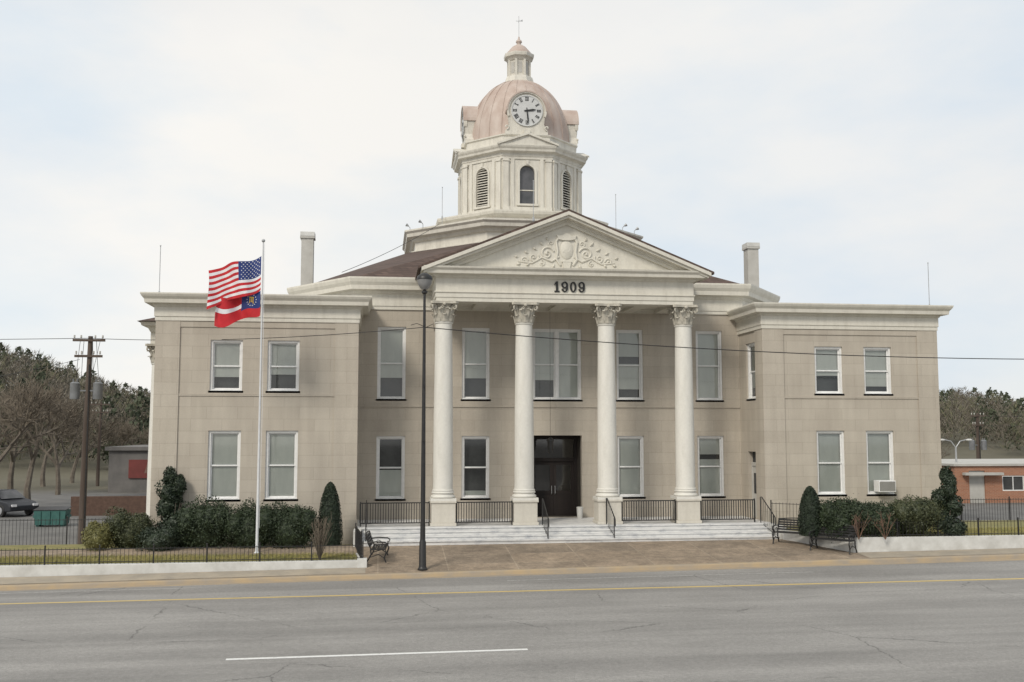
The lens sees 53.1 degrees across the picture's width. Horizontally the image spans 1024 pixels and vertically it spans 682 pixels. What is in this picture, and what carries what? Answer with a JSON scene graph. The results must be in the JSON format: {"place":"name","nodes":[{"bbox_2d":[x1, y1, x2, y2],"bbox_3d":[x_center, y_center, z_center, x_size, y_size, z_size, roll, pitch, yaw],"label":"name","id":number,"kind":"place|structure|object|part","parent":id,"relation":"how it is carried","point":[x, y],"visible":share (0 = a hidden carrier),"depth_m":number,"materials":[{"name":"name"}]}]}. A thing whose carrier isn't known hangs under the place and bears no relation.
{"place":"outdoors","nodes":[
{"label":"outdoors","id":0,"kind":"place"},
{"bbox_2d":[0,544,357,564],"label":"lawn","id":1,"kind":"structure","parent":0,"point":[35,547],"depth_m":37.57,"materials":[{"name":"green plant"}]},
{"bbox_2d":[80,519,117,551],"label":"bush","id":2,"kind":"object","parent":1,"relation":"on","point":[96,534],"visible":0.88,"depth_m":36.14,"materials":[{"name":"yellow plant"}]},
{"bbox_2d":[102,506,162,547],"bbox_3d":[-13.792,6.865,37.228,2.212,1.840,1.861,1,-5,-7],"label":"bush","id":3,"kind":"object","parent":1,"relation":"on","point":[126,528],"visible":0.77,"depth_m":36.69,"materials":[{"name":"green plant"}]},
{"bbox_2d":[130,524,183,551],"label":"bush","id":4,"kind":"object","parent":1,"relation":"on","point":[163,537],"visible":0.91,"depth_m":36.08,"materials":[{"name":"green plant"}]},
{"bbox_2d":[153,465,190,547],"bbox_3d":[-12.512,6.176,37.939,1.599,3.150,1.104,-2,-5,17],"label":"holly bush","id":5,"kind":"object","parent":1,"relation":"on","point":[171,501],"visible":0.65,"depth_m":37.81,"materials":[{"name":"green plant"}]},
{"bbox_2d":[175,494,233,548],"bbox_3d":[-10.943,6.706,37.204,2.467,2.316,2.133,1,-5,-7],"label":"bush","id":6,"kind":"object","parent":1,"relation":"on","point":[201,525],"visible":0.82,"depth_m":36.57,"materials":[{"name":"green plant"}]},
{"bbox_2d":[220,497,276,548],"bbox_3d":[-9.351,6.758,37.210,2.565,2.140,1.924,1,-5,-7],"label":"bush","id":7,"kind":"object","parent":1,"relation":"on","point":[240,529],"visible":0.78,"depth_m":36.64,"materials":[{"name":"green plant"}]},
{"bbox_2d":[254,239,264,552],"bbox_3d":[-8.949,1.895,36.383,0.220,11.185,0.220,1,-5,-7],"label":"flagpole","id":8,"kind":"object","parent":1,"relation":"on","point":[259,432],"visible":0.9,"depth_m":36.29,"materials":[{"name":"metal"}]},
{"bbox_2d":[206,257,260,309],"bbox_3d":[-9.908,-2.084,36.535,1.831,2.002,0.477,1,-5,-7],"label":"national flag","id":9,"kind":"object","parent":8,"relation":"attached to","point":[234,280],"visible":1,"depth_m":36.57,"materials":[{"name":"multicoloured fabric"}]},
{"bbox_2d":[214,291,260,327],"bbox_3d":[-9.836,-1.130,36.666,1.636,1.358,0.469,1,-5,-7],"label":"state flag","id":10,"kind":"object","parent":8,"relation":"attached to","point":[229,312],"visible":1,"depth_m":36.59,"materials":[{"name":"red fabric"}]},
{"bbox_2d":[249,499,321,548],"bbox_3d":[-8.145,6.788,37.169,2.963,2.131,1.648,1,-5,-7],"label":"bush","id":11,"kind":"object","parent":1,"relation":"on","point":[293,527],"visible":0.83,"depth_m":36.73,"materials":[{"name":"green plant"}]},
{"bbox_2d":[309,515,333,559],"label":"bare shrub","id":12,"kind":"object","parent":1,"relation":"on","point":[318,538],"visible":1,"depth_m":34.18,"materials":[{"name":"brown plant"}]},
{"bbox_2d":[316,482,342,544],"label":"conical shrub","id":13,"kind":"object","parent":1,"relation":"on","point":[330,507],"visible":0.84,"depth_m":37.45,"materials":[{"name":"green plant"}]},
{"bbox_2d":[0,560,1023,681],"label":"road","id":14,"kind":"structure","parent":0,"point":[952,631],"depth_m":24.05,"materials":[{"name":"grey asphalt"}]},
{"bbox_2d":[0,587,202,593],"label":"worn edge line","id":15,"kind":"object","parent":14,"relation":"on","point":[99,590],"visible":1,"depth_m":30.75,"materials":[{"name":"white paint"}]},
{"bbox_2d":[226,648,527,659],"bbox_3d":[-2.751,6.530,21.350,6.239,0.013,0.150,1,-5,-8],"label":"white lane dash","id":16,"kind":"object","parent":14,"relation":"on","point":[374,654],"visible":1,"depth_m":21.32,"materials":[{"name":"paint"}]},
{"bbox_2d":[0,554,1023,590],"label":"kerb","id":17,"kind":"structure","parent":14,"relation":"on","point":[585,570],"depth_m":33.39,"materials":[{"name":"concrete"}]},
{"bbox_2d":[1,578,1023,603],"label":"yellow line","id":18,"kind":"object","parent":14,"relation":"on","point":[521,591],"visible":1,"depth_m":29.83,"materials":[{"name":"paint"}]},
{"bbox_2d":[0,539,1023,584],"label":"sidewalk","id":19,"kind":"structure","parent":0,"point":[401,559],"depth_m":35.90,"materials":[{"name":"grey concrete"}]},
{"bbox_2d":[0,553,366,584],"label":"wall","id":20,"kind":"structure","parent":19,"relation":"on","point":[68,569],"depth_m":33.07,"materials":[{"name":"white concrete"}]},
{"bbox_2d":[0,541,363,565],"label":"iron fence","id":21,"kind":"object","parent":20,"relation":"on","point":[145,548],"visible":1,"depth_m":33.19,"materials":[{"name":"black metal"}]},
{"bbox_2d":[355,523,362,556],"bbox_3d":[-5.344,6.947,35.641,0.060,0.970,3.060,1,-5,-12],"label":"iron fence","id":22,"kind":"object","parent":20,"relation":"on","point":[358,537],"visible":0.93,"depth_m":35.63,"materials":[{"name":"black metal"}]},
{"bbox_2d":[365,530,389,562],"bbox_3d":[-4.582,6.994,34.979,0.773,0.982,1.502,0,-5,-3],"label":"bench","id":23,"kind":"object","parent":19,"relation":"on","point":[369,539],"visible":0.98,"depth_m":34.49,"materials":[{"name":"black metal"}]},
{"bbox_2d":[412,273,434,570],"bbox_3d":[-2.971,2.601,33.950,0.589,9.820,0.595,-4,-6,37],"label":"lamp post","id":24,"kind":"object","parent":19,"relation":"on","point":[424,281],"visible":1,"depth_m":33.90,"materials":[{"name":"black metal"}]},
{"bbox_2d":[426,327,1023,359],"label":"overhead wire","id":25,"kind":"object","parent":24,"relation":"attached to","point":[718,349],"visible":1,"depth_m":35.15,"materials":[{"name":"black metal"}]},
{"bbox_2d":[772,517,814,546],"bbox_3d":[10.483,7.066,37.947,1.502,0.982,0.773,-3,-6,34],"label":"bench","id":26,"kind":"object","parent":19,"relation":"on","point":[787,521],"visible":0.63,"depth_m":38.31,"materials":[{"name":"black metal"}]},
{"bbox_2d":[809,524,857,554],"bbox_3d":[11.444,7.035,36.506,1.502,0.982,0.773,-4,-7,40],"label":"bench","id":27,"kind":"object","parent":19,"relation":"on","point":[849,540],"visible":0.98,"depth_m":36.55,"materials":[{"name":"black metal"}]},
{"bbox_2d":[782,530,1023,552],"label":"wall","id":28,"kind":"structure","parent":19,"relation":"on","point":[895,543],"depth_m":36.78,"materials":[{"name":"white concrete"}]},
{"bbox_2d":[855,517,1021,536],"bbox_3d":[20.753,6.778,37.598,17.160,0.670,0.060,1,-5,-7],"label":"iron fence","id":29,"kind":"object","parent":28,"relation":"on","point":[940,534],"visible":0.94,"depth_m":37.01,"materials":[{"name":"black metal"}]},
{"bbox_2d":[0,385,1023,573],"bbox_3d":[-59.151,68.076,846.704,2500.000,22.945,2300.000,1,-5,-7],"label":"ground","id":30,"kind":"structure","parent":0,"point":[43,496],"depth_m":83.86,"materials":[{"name":"grey asphalt"}]},
{"bbox_2d":[0,489,38,516],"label":"parked car","id":31,"kind":"object","parent":30,"relation":"on","point":[11,500],"visible":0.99,"depth_m":56.42,"materials":[{"name":"grey paint"}]},
{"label":"windows","id":32,"kind":"part","parent":31,"relation":"part of","materials":[{"name":"grey glass"}]},
{"bbox_2d":[0,377,63,461],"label":"bare tree","id":33,"kind":"object","parent":30,"relation":"on","point":[31,408],"visible":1,"depth_m":59.84,"materials":[{"name":"brown plant"}]},
{"bbox_2d":[0,382,93,488],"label":"bare tree","id":34,"kind":"object","parent":30,"relation":"on","point":[14,453],"visible":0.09,"depth_m":82.75,"materials":[{"name":"brown plant"}]},
{"bbox_2d":[0,364,97,499],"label":"bare tree","id":35,"kind":"object","parent":30,"relation":"on","point":[33,456],"visible":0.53,"depth_m":67.83,"materials":[{"name":"brown plant"}]},
{"bbox_2d":[0,397,97,494],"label":"bare tree","id":36,"kind":"object","parent":30,"relation":"on","point":[57,463],"visible":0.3,"depth_m":75.77,"materials":[{"name":"brown plant"}]},
{"bbox_2d":[33,506,71,526],"bbox_3d":[-22.784,8.698,50.741,1.656,0.929,0.936,1,-5,-7],"label":"dumpster","id":37,"kind":"object","parent":30,"relation":"on","point":[57,514],"visible":0.93,"depth_m":50.36,"materials":[{"name":"teal paint"}]},
{"bbox_2d":[0,516,136,544],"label":"iron fence","id":38,"kind":"object","parent":30,"relation":"on","point":[27,520],"visible":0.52,"depth_m":39.17,"materials":[{"name":"black metal"}]},
{"bbox_2d":[40,389,97,486],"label":"bare tree","id":39,"kind":"object","parent":30,"relation":"on","point":[43,468],"visible":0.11,"depth_m":87.76,"materials":[{"name":"brown plant"}]},
{"bbox_2d":[70,335,104,543],"bbox_3d":[-17.856,4.144,42.821,1.370,8.814,0.409,1,-5,-7],"label":"utility pole","id":40,"kind":"object","parent":30,"relation":"on","point":[75,390],"visible":1,"depth_m":42.84,"materials":[{"name":"brown wood"}]},
{"bbox_2d":[0,359,79,376],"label":"overhead wire","id":41,"kind":"object","parent":40,"relation":"attached to","point":[39,368],"visible":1,"depth_m":44.73,"materials":[{"name":"black metal"}]},
{"bbox_2d":[0,338,87,339],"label":"overhead wire","id":42,"kind":"object","parent":40,"relation":"attached to","point":[51,338],"visible":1,"depth_m":42.97,"materials":[{"name":"black metal"}]},
{"bbox_2d":[68,343,99,458],"bbox_3d":[-18.346,2.560,43.909,2.716,5.008,0.017,-5,-7,43],"label":"overhead wire","id":43,"kind":"object","parent":40,"relation":"attached to","point":[83,407],"visible":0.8,"depth_m":43.94,"materials":[{"name":"black metal"}]},
{"bbox_2d":[88,327,422,339],"bbox_3d":[-10.397,-0.262,38.684,17.392,0.519,0.024,-3,-6,31],"label":"overhead wire","id":44,"kind":"object","parent":40,"relation":"attached to","point":[278,337],"visible":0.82,"depth_m":37.05,"materials":[{"name":"black metal"}]},
{"bbox_2d":[52,404,125,482],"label":"bare tree","id":45,"kind":"object","parent":30,"relation":"on","point":[103,439],"visible":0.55,"depth_m":94.67,"materials":[{"name":"brown plant"}]},
{"bbox_2d":[91,402,109,485],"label":"utility pole","id":46,"kind":"object","parent":30,"relation":"on","point":[98,451],"visible":0.93,"depth_m":87.70,"materials":[{"name":"brown wood"}]},
{"bbox_2d":[70,496,146,515],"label":"brick wall","id":47,"kind":"structure","parent":30,"relation":"on","point":[97,505],"depth_m":57.02,"materials":[{"name":"brown brick"}]},
{"bbox_2d":[105,445,147,492],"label":"shop building","id":48,"kind":"structure","parent":30,"relation":"on","point":[127,469],"depth_m":78.28,"materials":[{"name":"grey"}]},
{"bbox_2d":[104,416,148,445],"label":"bare tree","id":49,"kind":"object","parent":30,"relation":"on","point":[129,430],"visible":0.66,"depth_m":99.27,"materials":[{"name":"brown plant"}]},
{"bbox_2d":[110,423,148,444],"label":"bare tree","id":50,"kind":"object","parent":30,"relation":"on","point":[133,427],"visible":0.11,"depth_m":106.13,"materials":[{"name":"brown plant"}]},
{"bbox_2d":[0,342,1023,463],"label":"woods","id":51,"kind":"object","parent":30,"relation":"on","point":[997,410],"visible":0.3,"depth_m":168.18,"materials":[{"name":"plant"}]},
{"bbox_2d":[138,20,953,546],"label":"courthouse","id":52,"kind":"structure","parent":30,"relation":"on","point":[518,248],"depth_m":42.12,"materials":[{"name":"stone"}]},
{"bbox_2d":[206,431,240,501],"bbox_3d":[-10.895,4.734,38.784,1.300,2.670,0.245,1,-5,-7],"label":"window","id":53,"kind":"structure","parent":52,"relation":"in","point":[224,447],"depth_m":38.87,"materials":[{"name":"white glass"}]},
{"bbox_2d":[209,340,242,392],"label":"window","id":54,"kind":"structure","parent":52,"relation":"in","point":[226,355],"depth_m":39.20,"materials":[{"name":"white glass"}]},
{"bbox_2d":[263,431,297,500],"bbox_3d":[-8.783,4.758,39.055,1.300,2.670,0.245,1,-5,-7],"label":"window","id":55,"kind":"structure","parent":52,"relation":"in","point":[281,446],"depth_m":39.13,"materials":[{"name":"grey glass"}]},
{"bbox_2d":[266,340,299,392],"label":"window","id":56,"kind":"structure","parent":52,"relation":"in","point":[283,356],"depth_m":39.48,"materials":[{"name":"white glass"}]},
{"bbox_2d":[365,500,366,540],"bbox_3d":[-5.402,6.701,37.923,0.036,1.539,1.562,1,-5,-7],"label":"step handrail","id":57,"kind":"object","parent":52,"relation":"on","point":[366,519],"visible":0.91,"depth_m":37.58,"materials":[{"name":"black metal"}]},
{"bbox_2d":[375,436,405,500],"bbox_3d":[-5.024,5.261,42.328,1.270,2.660,0.238,1,-5,-7],"label":"window","id":58,"kind":"structure","parent":52,"relation":"in","point":[390,484],"depth_m":42.36,"materials":[{"name":"grey glass"}]},
{"bbox_2d":[343,224,438,271],"bbox_3d":[-5.250,-4.198,45.543,0.022,3.371,7.554,-3,-6,27],"label":"overhead wire","id":59,"kind":"object","parent":52,"relation":"attached to","point":[391,250],"visible":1,"depth_m":45.20,"materials":[{"name":"black metal"}]},
{"bbox_2d":[376,327,406,400],"bbox_3d":[-5.025,0.953,42.711,1.270,3.090,0.245,1,-5,-7],"label":"window","id":60,"kind":"structure","parent":52,"relation":"in","point":[391,355],"depth_m":42.81,"materials":[{"name":"grey glass"}]},
{"bbox_2d":[359,501,429,526],"bbox_3d":[-4.466,6.594,39.045,2.668,0.930,0.050,1,-5,-7],"label":"porch railing","id":61,"kind":"object","parent":52,"relation":"on","point":[398,522],"visible":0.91,"depth_m":39.03,"materials":[{"name":"black metal"}]},
{"bbox_2d":[461,328,489,400],"bbox_3d":[-1.534,0.993,43.159,1.270,3.090,0.245,1,-5,-7],"label":"window","id":62,"kind":"structure","parent":52,"relation":"in","point":[475,346],"depth_m":43.26,"materials":[{"name":"white glass"}]},
{"bbox_2d":[460,436,490,499],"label":"window","id":63,"kind":"structure","parent":52,"relation":"in","point":[468,495],"depth_m":42.77,"materials":[{"name":"white paint"}]},
{"bbox_2d":[456,501,512,524],"bbox_3d":[-1.065,6.632,39.482,2.208,0.930,0.050,1,-5,-7],"label":"porch railing","id":64,"kind":"object","parent":52,"relation":"on","point":[499,502],"visible":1,"depth_m":39.48,"materials":[{"name":"black metal"}]},
{"bbox_2d":[534,461,552,514],"bbox_3d":[1.320,6.335,44.037,0.905,2.300,0.122,1,-5,-7],"label":"door","id":65,"kind":"structure","parent":52,"relation":"in","point":[547,496],"depth_m":44.04,"materials":[{"name":"brown wood"}]},
{"bbox_2d":[542,498,548,538],"bbox_3d":[1.272,6.777,38.780,0.036,1.539,1.562,1,-5,-7],"label":"step handrail","id":66,"kind":"object","parent":52,"relation":"on","point":[545,517],"visible":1,"depth_m":38.76,"materials":[{"name":"black metal"}]},
{"bbox_2d":[533,329,582,401],"bbox_3d":[1.898,1.032,43.600,2.200,3.090,0.245,1,-5,-7],"label":"window","id":67,"kind":"structure","parent":52,"relation":"in","point":[557,360],"depth_m":43.70,"materials":[{"name":"grey glass"}]},
{"bbox_2d":[553,461,573,514],"bbox_3d":[2.223,6.349,44.189,0.905,2.300,0.050,1,-5,-7],"label":"door","id":68,"kind":"structure","parent":52,"relation":"in","point":[563,500],"depth_m":44.15,"materials":[{"name":"brown wood"}]},
{"bbox_2d":[576,507,582,517],"bbox_3d":[2.827,7.142,42.654,0.300,0.470,0.300,1,-5,-7],"label":"waste bin","id":69,"kind":"object","parent":52,"relation":"on","point":[579,512],"visible":1,"depth_m":42.55,"materials":[{"name":"white plastic"}]},
{"bbox_2d":[606,498,615,537],"bbox_3d":[3.772,6.805,39.102,0.036,1.539,1.562,1,-5,-7],"label":"step handrail","id":70,"kind":"object","parent":52,"relation":"attached to","point":[609,512],"visible":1,"depth_m":39.31,"materials":[{"name":"black metal"}]},
{"bbox_2d":[616,330,643,401],"bbox_3d":[5.032,1.067,44.003,1.270,3.090,0.245,1,-5,-7],"label":"window","id":71,"kind":"structure","parent":52,"relation":"in","point":[629,376],"depth_m":44.08,"materials":[{"name":"grey glass"}]},
{"bbox_2d":[617,436,645,498],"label":"window","id":72,"kind":"structure","parent":52,"relation":"in","point":[630,449],"depth_m":43.71,"materials":[{"name":"grey glass"}]},
{"bbox_2d":[621,499,675,522],"bbox_3d":[5.382,6.705,40.311,2.208,0.930,0.050,1,-5,-7],"label":"porch railing","id":73,"kind":"object","parent":52,"relation":"on","point":[674,510],"visible":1,"depth_m":40.30,"materials":[{"name":"black metal"}]},
{"bbox_2d":[696,331,723,401],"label":"window","id":74,"kind":"structure","parent":52,"relation":"in","point":[708,361],"depth_m":44.53,"materials":[{"name":"grey glass"}]},
{"bbox_2d":[697,436,725,497],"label":"window","id":75,"kind":"structure","parent":52,"relation":"in","point":[710,471],"depth_m":44.15,"materials":[{"name":"grey glass"}]},
{"bbox_2d":[700,498,755,521],"bbox_3d":[8.585,6.741,40.722,2.268,0.930,0.050,1,-5,-7],"label":"porch railing","id":76,"kind":"object","parent":52,"relation":"on","point":[721,500],"visible":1,"depth_m":40.72,"materials":[{"name":"black metal"}]},
{"bbox_2d":[747,343,755,400],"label":"window","id":77,"kind":"structure","parent":52,"relation":"in","point":[750,347],"depth_m":43.53,"materials":[{"name":"white paint"}]},
{"bbox_2d":[751,452,756,517],"bbox_3d":[10.242,6.001,42.804,0.120,2.750,0.900,1,-5,-7],"label":"side door","id":78,"kind":"structure","parent":52,"relation":"in","point":[753,464],"depth_m":43.05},
{"bbox_2d":[760,497,775,535],"bbox_3d":[9.970,6.875,39.898,0.036,1.539,1.562,1,-5,-7],"label":"step handrail","id":79,"kind":"object","parent":52,"relation":"on","point":[767,512],"visible":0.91,"depth_m":39.91,"materials":[{"name":"black metal"}]},
{"bbox_2d":[814,347,842,395],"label":"window","id":80,"kind":"structure","parent":52,"relation":"in","point":[825,365],"depth_m":42.28,"materials":[{"name":"white glass"}]},
{"bbox_2d":[816,431,845,496],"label":"window","id":81,"kind":"structure","parent":52,"relation":"in","point":[830,444],"depth_m":41.94,"materials":[{"name":"grey glass"}]},
{"bbox_2d":[863,347,892,395],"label":"window","id":82,"kind":"structure","parent":52,"relation":"in","point":[877,370],"depth_m":42.55,"materials":[{"name":"grey glass"}]},
{"bbox_2d":[866,431,896,495],"bbox_3d":[15.109,5.028,42.125,1.300,2.670,0.245,1,-5,-7],"label":"window","id":83,"kind":"structure","parent":52,"relation":"in","point":[879,444],"depth_m":42.23,"materials":[{"name":"white glass"}]},
{"bbox_2d":[874,480,895,491],"bbox_3d":[15.199,5.912,41.741,0.720,0.460,0.484,1,-5,-7],"label":"air conditioner","id":84,"kind":"object","parent":52,"relation":"on","point":[884,485],"visible":1,"depth_m":41.52,"materials":[{"name":"white paint"}]},
{"bbox_2d":[851,510,868,539],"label":"bare shrub","id":85,"kind":"object","parent":30,"relation":"on","point":[855,521],"visible":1,"depth_m":36.22,"materials":[{"name":"brown plant"}]},
{"bbox_2d":[872,510,894,539],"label":"bare shrub","id":86,"kind":"object","parent":30,"relation":"on","point":[882,524],"visible":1,"depth_m":36.23,"materials":[{"name":"brown plant"}]},
{"bbox_2d":[941,441,951,458],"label":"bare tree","id":87,"kind":"object","parent":30,"relation":"on","point":[944,450],"visible":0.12,"depth_m":104.34,"materials":[{"name":"brown plant"}]},
{"bbox_2d":[941,439,971,461],"bbox_3d":[27.614,7.959,63.606,2.240,3.757,0.228,1,-5,-7],"label":"street light","id":88,"kind":"object","parent":30,"relation":"on","point":[956,446],"visible":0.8,"depth_m":63.67,"materials":[{"name":"white metal"}]},
{"bbox_2d":[969,413,986,458],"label":"utility pole","id":89,"kind":"object","parent":30,"relation":"on","point":[983,442],"visible":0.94,"depth_m":74.50,"materials":[{"name":"brown wood"}]},
{"bbox_2d":[941,459,1023,502],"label":"brick building","id":90,"kind":"structure","parent":30,"relation":"on","point":[990,478],"depth_m":60.66,"materials":[{"name":"orange brick"}]},
{"bbox_2d":[969,471,984,502],"bbox_3d":[27.484,8.626,60.595,1.000,1.900,0.040,1,-5,-7],"label":"door","id":91,"kind":"structure","parent":90,"relation":"in","point":[976,482],"depth_m":60.58,"materials":[{"name":"white metal"}]},
{"bbox_2d":[1002,475,1023,490],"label":"window","id":92,"kind":"structure","parent":90,"relation":"in","point":[1010,483],"depth_m":60.88,"materials":[{"name":"grey glass"}]},
{"bbox_2d":[957,496,1021,520],"bbox_3d":[25.974,7.691,46.716,16.460,1.270,0.060,1,-5,-7],"label":"iron fence","id":93,"kind":"object","parent":30,"relation":"on","point":[1009,513],"visible":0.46,"depth_m":46.18,"materials":[{"name":"black metal"}]},
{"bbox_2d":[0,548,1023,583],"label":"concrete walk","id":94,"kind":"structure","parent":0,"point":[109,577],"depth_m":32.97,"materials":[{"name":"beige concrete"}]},
{"bbox_2d":[0,0,1023,401],"label":"sky","id":95,"kind":"structure","parent":0,"point":[862,145],"materials":[{"name":"white"}]},
{"bbox_2d":[788,520,1023,536],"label":"lawn","id":96,"kind":"structure","parent":0,"point":[972,525],"depth_m":41.39,"materials":[{"name":"green plant"}]},
{"bbox_2d":[770,500,799,525],"bbox_3d":[11.030,6.785,39.901,1.960,1.120,0.060,-3,-6,33],"label":"iron fence","id":97,"kind":"object","parent":96,"relation":"on","point":[779,503],"visible":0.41,"depth_m":40.25,"materials":[{"name":"black metal"}]},
{"bbox_2d":[797,486,822,536],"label":"conical shrub","id":98,"kind":"object","parent":96,"relation":"on","point":[808,519],"visible":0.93,"depth_m":37.23,"materials":[{"name":"green plant"}]},
{"bbox_2d":[816,493,864,542],"bbox_3d":[11.931,6.417,37.229,1.893,1.783,1.866,1,-5,-7],"label":"bush","id":99,"kind":"object","parent":96,"relation":"on","point":[837,514],"visible":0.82,"depth_m":36.75,"materials":[{"name":"green plant"}]},
{"bbox_2d":[853,500,905,536],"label":"bush","id":100,"kind":"object","parent":96,"relation":"on","point":[870,510],"visible":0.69,"depth_m":36.73,"materials":[{"name":"green plant"}]},
{"bbox_2d":[889,494,947,535],"bbox_3d":[14.623,6.467,37.424,2.511,1.793,1.944,1,-5,-7],"label":"bush","id":101,"kind":"object","parent":96,"relation":"on","point":[918,511],"visible":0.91,"depth_m":36.80,"materials":[{"name":"green plant"}]},
{"bbox_2d":[930,465,966,535],"bbox_3d":[15.800,5.855,37.317,1.466,2.693,0.974,1,-5,-7],"label":"holly bush","id":102,"kind":"object","parent":96,"relation":"on","point":[946,492],"visible":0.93,"depth_m":37.08,"materials":[{"name":"green plant"}]}
]}

